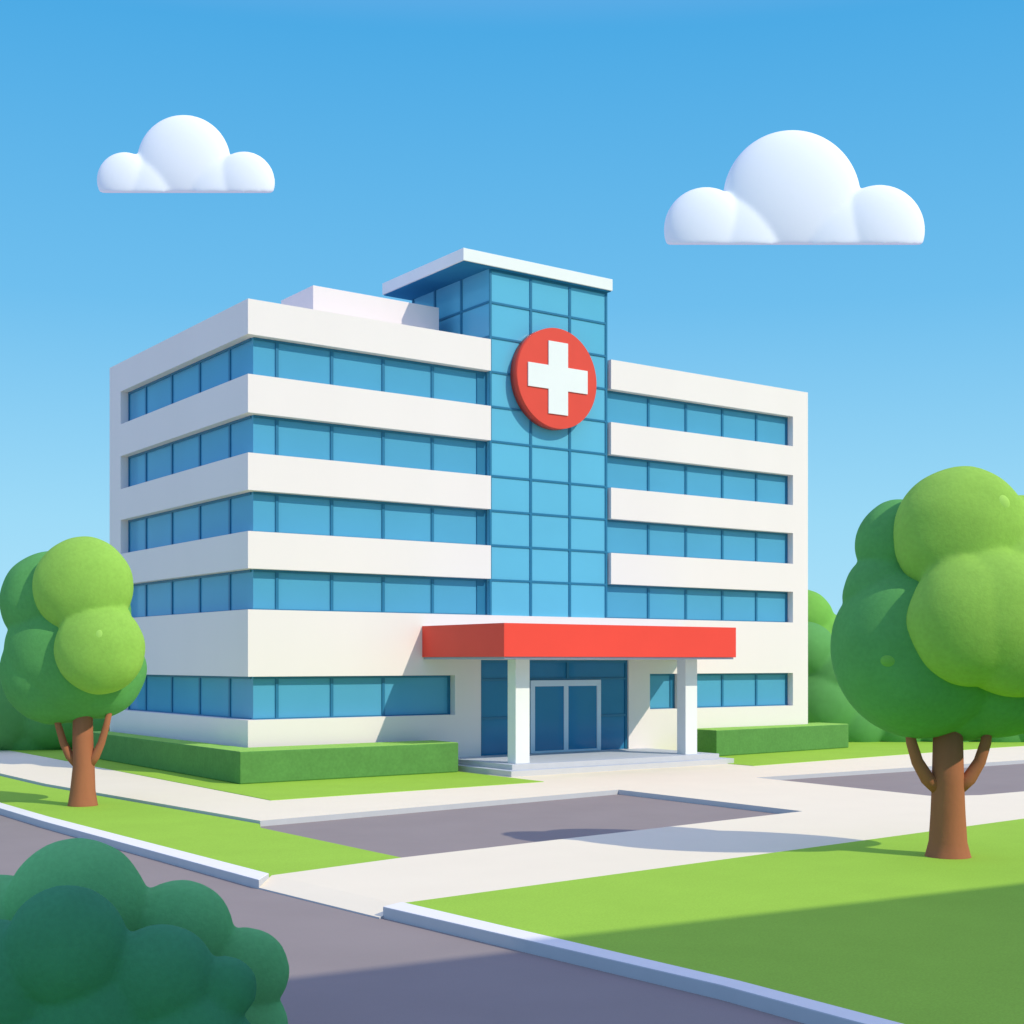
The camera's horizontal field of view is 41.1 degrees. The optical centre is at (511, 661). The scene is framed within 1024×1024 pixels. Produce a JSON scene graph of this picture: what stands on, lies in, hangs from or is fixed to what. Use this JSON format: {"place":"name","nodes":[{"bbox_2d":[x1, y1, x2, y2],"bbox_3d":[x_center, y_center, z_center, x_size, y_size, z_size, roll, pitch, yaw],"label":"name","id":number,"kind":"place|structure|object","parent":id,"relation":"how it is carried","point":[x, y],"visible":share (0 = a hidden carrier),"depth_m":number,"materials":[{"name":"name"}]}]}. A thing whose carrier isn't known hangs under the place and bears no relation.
{"place":"outdoors","nodes":[
{"label":"outdoors","id":0,"kind":"place"},
{"bbox_2d":[97,115,274,192],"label":"cloud","id":1,"kind":"structure","parent":0,"point":[183,154],"depth_m":395.79,"materials":[{"name":"white"}]},
{"bbox_2d":[0,776,400,876],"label":"lawn","id":2,"kind":"structure","parent":0,"point":[254,846],"depth_m":37.75,"materials":[{"name":"green plant"}]},
{"bbox_2d":[0,536,146,806],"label":"tree","id":3,"kind":"object","parent":2,"relation":"on","point":[74,649],"visible":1,"depth_m":43.58,"materials":[{"name":"green plant"}]},
{"bbox_2d":[10,749,543,800],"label":"lawn","id":4,"kind":"structure","parent":0,"point":[271,791],"depth_m":51.79,"materials":[{"name":"green plant"}]},
{"bbox_2d":[0,681,109,749],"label":"shrub","id":5,"kind":"object","parent":4,"relation":"on","point":[19,731],"visible":0.26,"depth_m":70.82,"materials":[{"name":"green plant"}]},
{"bbox_2d":[93,731,457,783],"bbox_3d":[-11.484,4.000,61.576,9.839,1.240,18.000,0,0,-36],"label":"hedge","id":6,"kind":"object","parent":4,"relation":"on","point":[240,765],"visible":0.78,"depth_m":54.81,"materials":[{"name":"green plant"}]},
{"bbox_2d":[0,815,803,1023],"bbox_3d":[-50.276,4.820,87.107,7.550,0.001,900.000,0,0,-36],"label":"road","id":7,"kind":"structure","parent":0,"point":[346,967],"depth_m":20.86,"materials":[{"name":"grey asphalt"}]},
{"bbox_2d":[0,803,268,888],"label":"kerb","id":8,"kind":"structure","parent":7,"relation":"on","point":[253,878],"depth_m":33.88,"materials":[{"name":"concrete"}]},
{"bbox_2d":[383,902,901,1023],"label":"kerb","id":9,"kind":"structure","parent":7,"relation":"on","point":[780,1004],"depth_m":20.84,"materials":[{"name":"concrete"}]},
{"bbox_2d":[0,746,1023,918],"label":"pavement","id":10,"kind":"structure","parent":0,"point":[808,815],"depth_m":42.03,"materials":[{"name":"concrete"}]},
{"bbox_2d":[110,248,807,776],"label":"hospital building","id":11,"kind":"structure","parent":10,"relation":"on","point":[338,516],"depth_m":60.84,"materials":[{"name":"white paint"}]},
{"bbox_2d":[128,338,250,420],"bbox_3d":[-14.429,-12.200,60.488,0.210,1.580,13.720,0,0,-36],"label":"window","id":12,"kind":"structure","parent":11,"relation":"in","point":[233,362],"depth_m":59.74,"materials":[{"name":"blue glass"}]},
{"bbox_2d":[128,415,250,486],"bbox_3d":[-14.429,-9.085,60.488,0.210,1.590,13.720,0,0,-36],"label":"window","id":13,"kind":"structure","parent":11,"relation":"in","point":[231,439],"depth_m":59.74,"materials":[{"name":"blue glass"}]},
{"bbox_2d":[128,492,250,551],"bbox_3d":[-14.429,-5.995,60.488,0.210,1.630,13.720,0,0,-36],"label":"window","id":14,"kind":"structure","parent":11,"relation":"in","point":[232,514],"depth_m":59.74,"materials":[{"name":"blue glass"}]},
{"bbox_2d":[128,675,250,719],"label":"window","id":15,"kind":"structure","parent":11,"relation":"in","point":[213,696],"depth_m":59.31,"materials":[{"name":"blue glass"}]},
{"bbox_2d":[130,569,250,617],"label":"window","id":16,"kind":"structure","parent":11,"relation":"in","point":[227,591],"depth_m":59.57,"materials":[{"name":"blue glass"}]},
{"bbox_2d":[251,675,449,719],"bbox_3d":[-6.587,1.465,57.556,9.400,1.730,0.210,0,0,-36],"label":"window","id":17,"kind":"structure","parent":11,"relation":"in","point":[277,697],"depth_m":57.27,"materials":[{"name":"blue glass"}]},
{"bbox_2d":[251,337,485,404],"bbox_3d":[-5.808,-12.200,58.118,11.320,1.580,0.210,0,0,-36],"label":"window","id":18,"kind":"structure","parent":11,"relation":"in","point":[272,358],"depth_m":57.78,"materials":[{"name":"blue glass"}]},
{"bbox_2d":[251,415,485,474],"bbox_3d":[-5.808,-9.085,58.118,11.320,1.590,0.210,0,0,-36],"label":"window","id":19,"kind":"structure","parent":11,"relation":"in","point":[269,435],"depth_m":57.76,"materials":[{"name":"blue glass"}]},
{"bbox_2d":[251,491,485,544],"bbox_3d":[-5.808,-5.995,58.118,11.320,1.630,0.210,0,0,-36],"label":"window","id":20,"kind":"structure","parent":11,"relation":"in","point":[270,512],"depth_m":57.76,"materials":[{"name":"blue glass"}]},
{"bbox_2d":[251,569,485,614],"bbox_3d":[-5.808,-2.885,58.118,11.320,1.630,0.210,0,0,-36],"label":"window","id":21,"kind":"structure","parent":11,"relation":"in","point":[270,589],"depth_m":57.75,"materials":[{"name":"blue glass"}]},
{"bbox_2d":[510,328,596,429],"bbox_3d":[1.964,-13.000,62.966,4.600,4.600,0.580,0,0,-36],"label":"cross sign","id":22,"kind":"object","parent":11,"relation":"attached to","point":[553,378],"visible":1,"depth_m":62.59,"materials":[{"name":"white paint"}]},
{"bbox_2d":[650,674,674,708],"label":"window","id":23,"kind":"structure","parent":11,"relation":"in","point":[662,686],"depth_m":67.61,"materials":[{"name":"blue glass"}]},
{"bbox_2d":[607,390,787,445],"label":"window","id":24,"kind":"structure","parent":11,"relation":"in","point":[624,408],"depth_m":68.86,"materials":[{"name":"blue glass"}]},
{"bbox_2d":[607,455,787,504],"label":"window","id":25,"kind":"structure","parent":11,"relation":"in","point":[622,472],"depth_m":68.87,"materials":[{"name":"blue glass"}]},
{"bbox_2d":[607,519,787,562],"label":"window","id":26,"kind":"structure","parent":11,"relation":"in","point":[625,537],"depth_m":68.88,"materials":[{"name":"blue glass"}]},
{"bbox_2d":[607,584,787,621],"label":"window","id":27,"kind":"structure","parent":11,"relation":"in","point":[623,601],"depth_m":68.87,"materials":[{"name":"blue glass"}]},
{"bbox_2d":[697,673,787,707],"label":"window","id":28,"kind":"structure","parent":11,"relation":"in","point":[713,689],"depth_m":70.81,"materials":[{"name":"blue glass"}]},
{"bbox_2d":[0,0,1023,659],"label":"sky","id":29,"kind":"structure","parent":0,"point":[396,138],"materials":[{"name":"blue"}]},
{"bbox_2d":[261,794,776,857],"bbox_3d":[0.037,4.810,40.048,17.700,0.001,11.200,0,0,-36],"label":"parking area","id":30,"kind":"object","parent":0,"point":[422,833],"visible":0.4,"depth_m":40.61,"materials":[{"name":"grey asphalt"}]},
{"bbox_2d":[406,819,1023,1023],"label":"lawn","id":31,"kind":"structure","parent":0,"point":[903,929],"depth_m":24.49,"materials":[{"name":"green plant"}]},
{"bbox_2d":[830,466,1023,858],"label":"tree","id":32,"kind":"object","parent":31,"relation":"on","point":[927,637],"visible":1,"depth_m":31.17,"materials":[{"name":"green plant"}]},
{"bbox_2d":[664,130,924,244],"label":"cloud","id":33,"kind":"structure","parent":0,"point":[792,187],"depth_m":393.88,"materials":[{"name":"white"}]},
{"bbox_2d":[719,742,1023,765],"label":"lawn","id":34,"kind":"structure","parent":0,"point":[862,749],"depth_m":68.69,"materials":[{"name":"green plant"}]},
{"bbox_2d":[697,722,847,755],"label":"hedge","id":35,"kind":"object","parent":34,"relation":"on","point":[724,741],"visible":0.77,"depth_m":69.24,"materials":[{"name":"green plant"}]},
{"bbox_2d":[808,590,835,633],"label":"shrub","id":36,"kind":"object","parent":34,"relation":"on","point":[820,612],"visible":0.02,"depth_m":83.37,"materials":[{"name":"green plant"}]},
{"bbox_2d":[808,622,1023,741],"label":"shrub","id":37,"kind":"object","parent":34,"relation":"on","point":[828,701],"visible":0.11,"depth_m":78.23,"materials":[{"name":"green plant"}]},
{"bbox_2d":[784,764,1023,795],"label":"parking area","id":38,"kind":"object","parent":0,"point":[997,779],"depth_m":54.82,"materials":[{"name":"grey asphalt"}]},
{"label":"lawn","id":39,"kind":"structure","parent":0,"visible":0},
{"bbox_2d":[0,885,256,1023],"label":"shrub","id":40,"kind":"object","parent":39,"relation":"on","point":[70,954],"visible":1,"depth_m":14.11,"materials":[{"name":"green plant"}]},
{"bbox_2d":[0,838,288,1023],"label":"shrub","id":41,"kind":"object","parent":39,"relation":"on","point":[111,874],"visible":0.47,"depth_m":15.87,"materials":[{"name":"green plant"}]}
]}

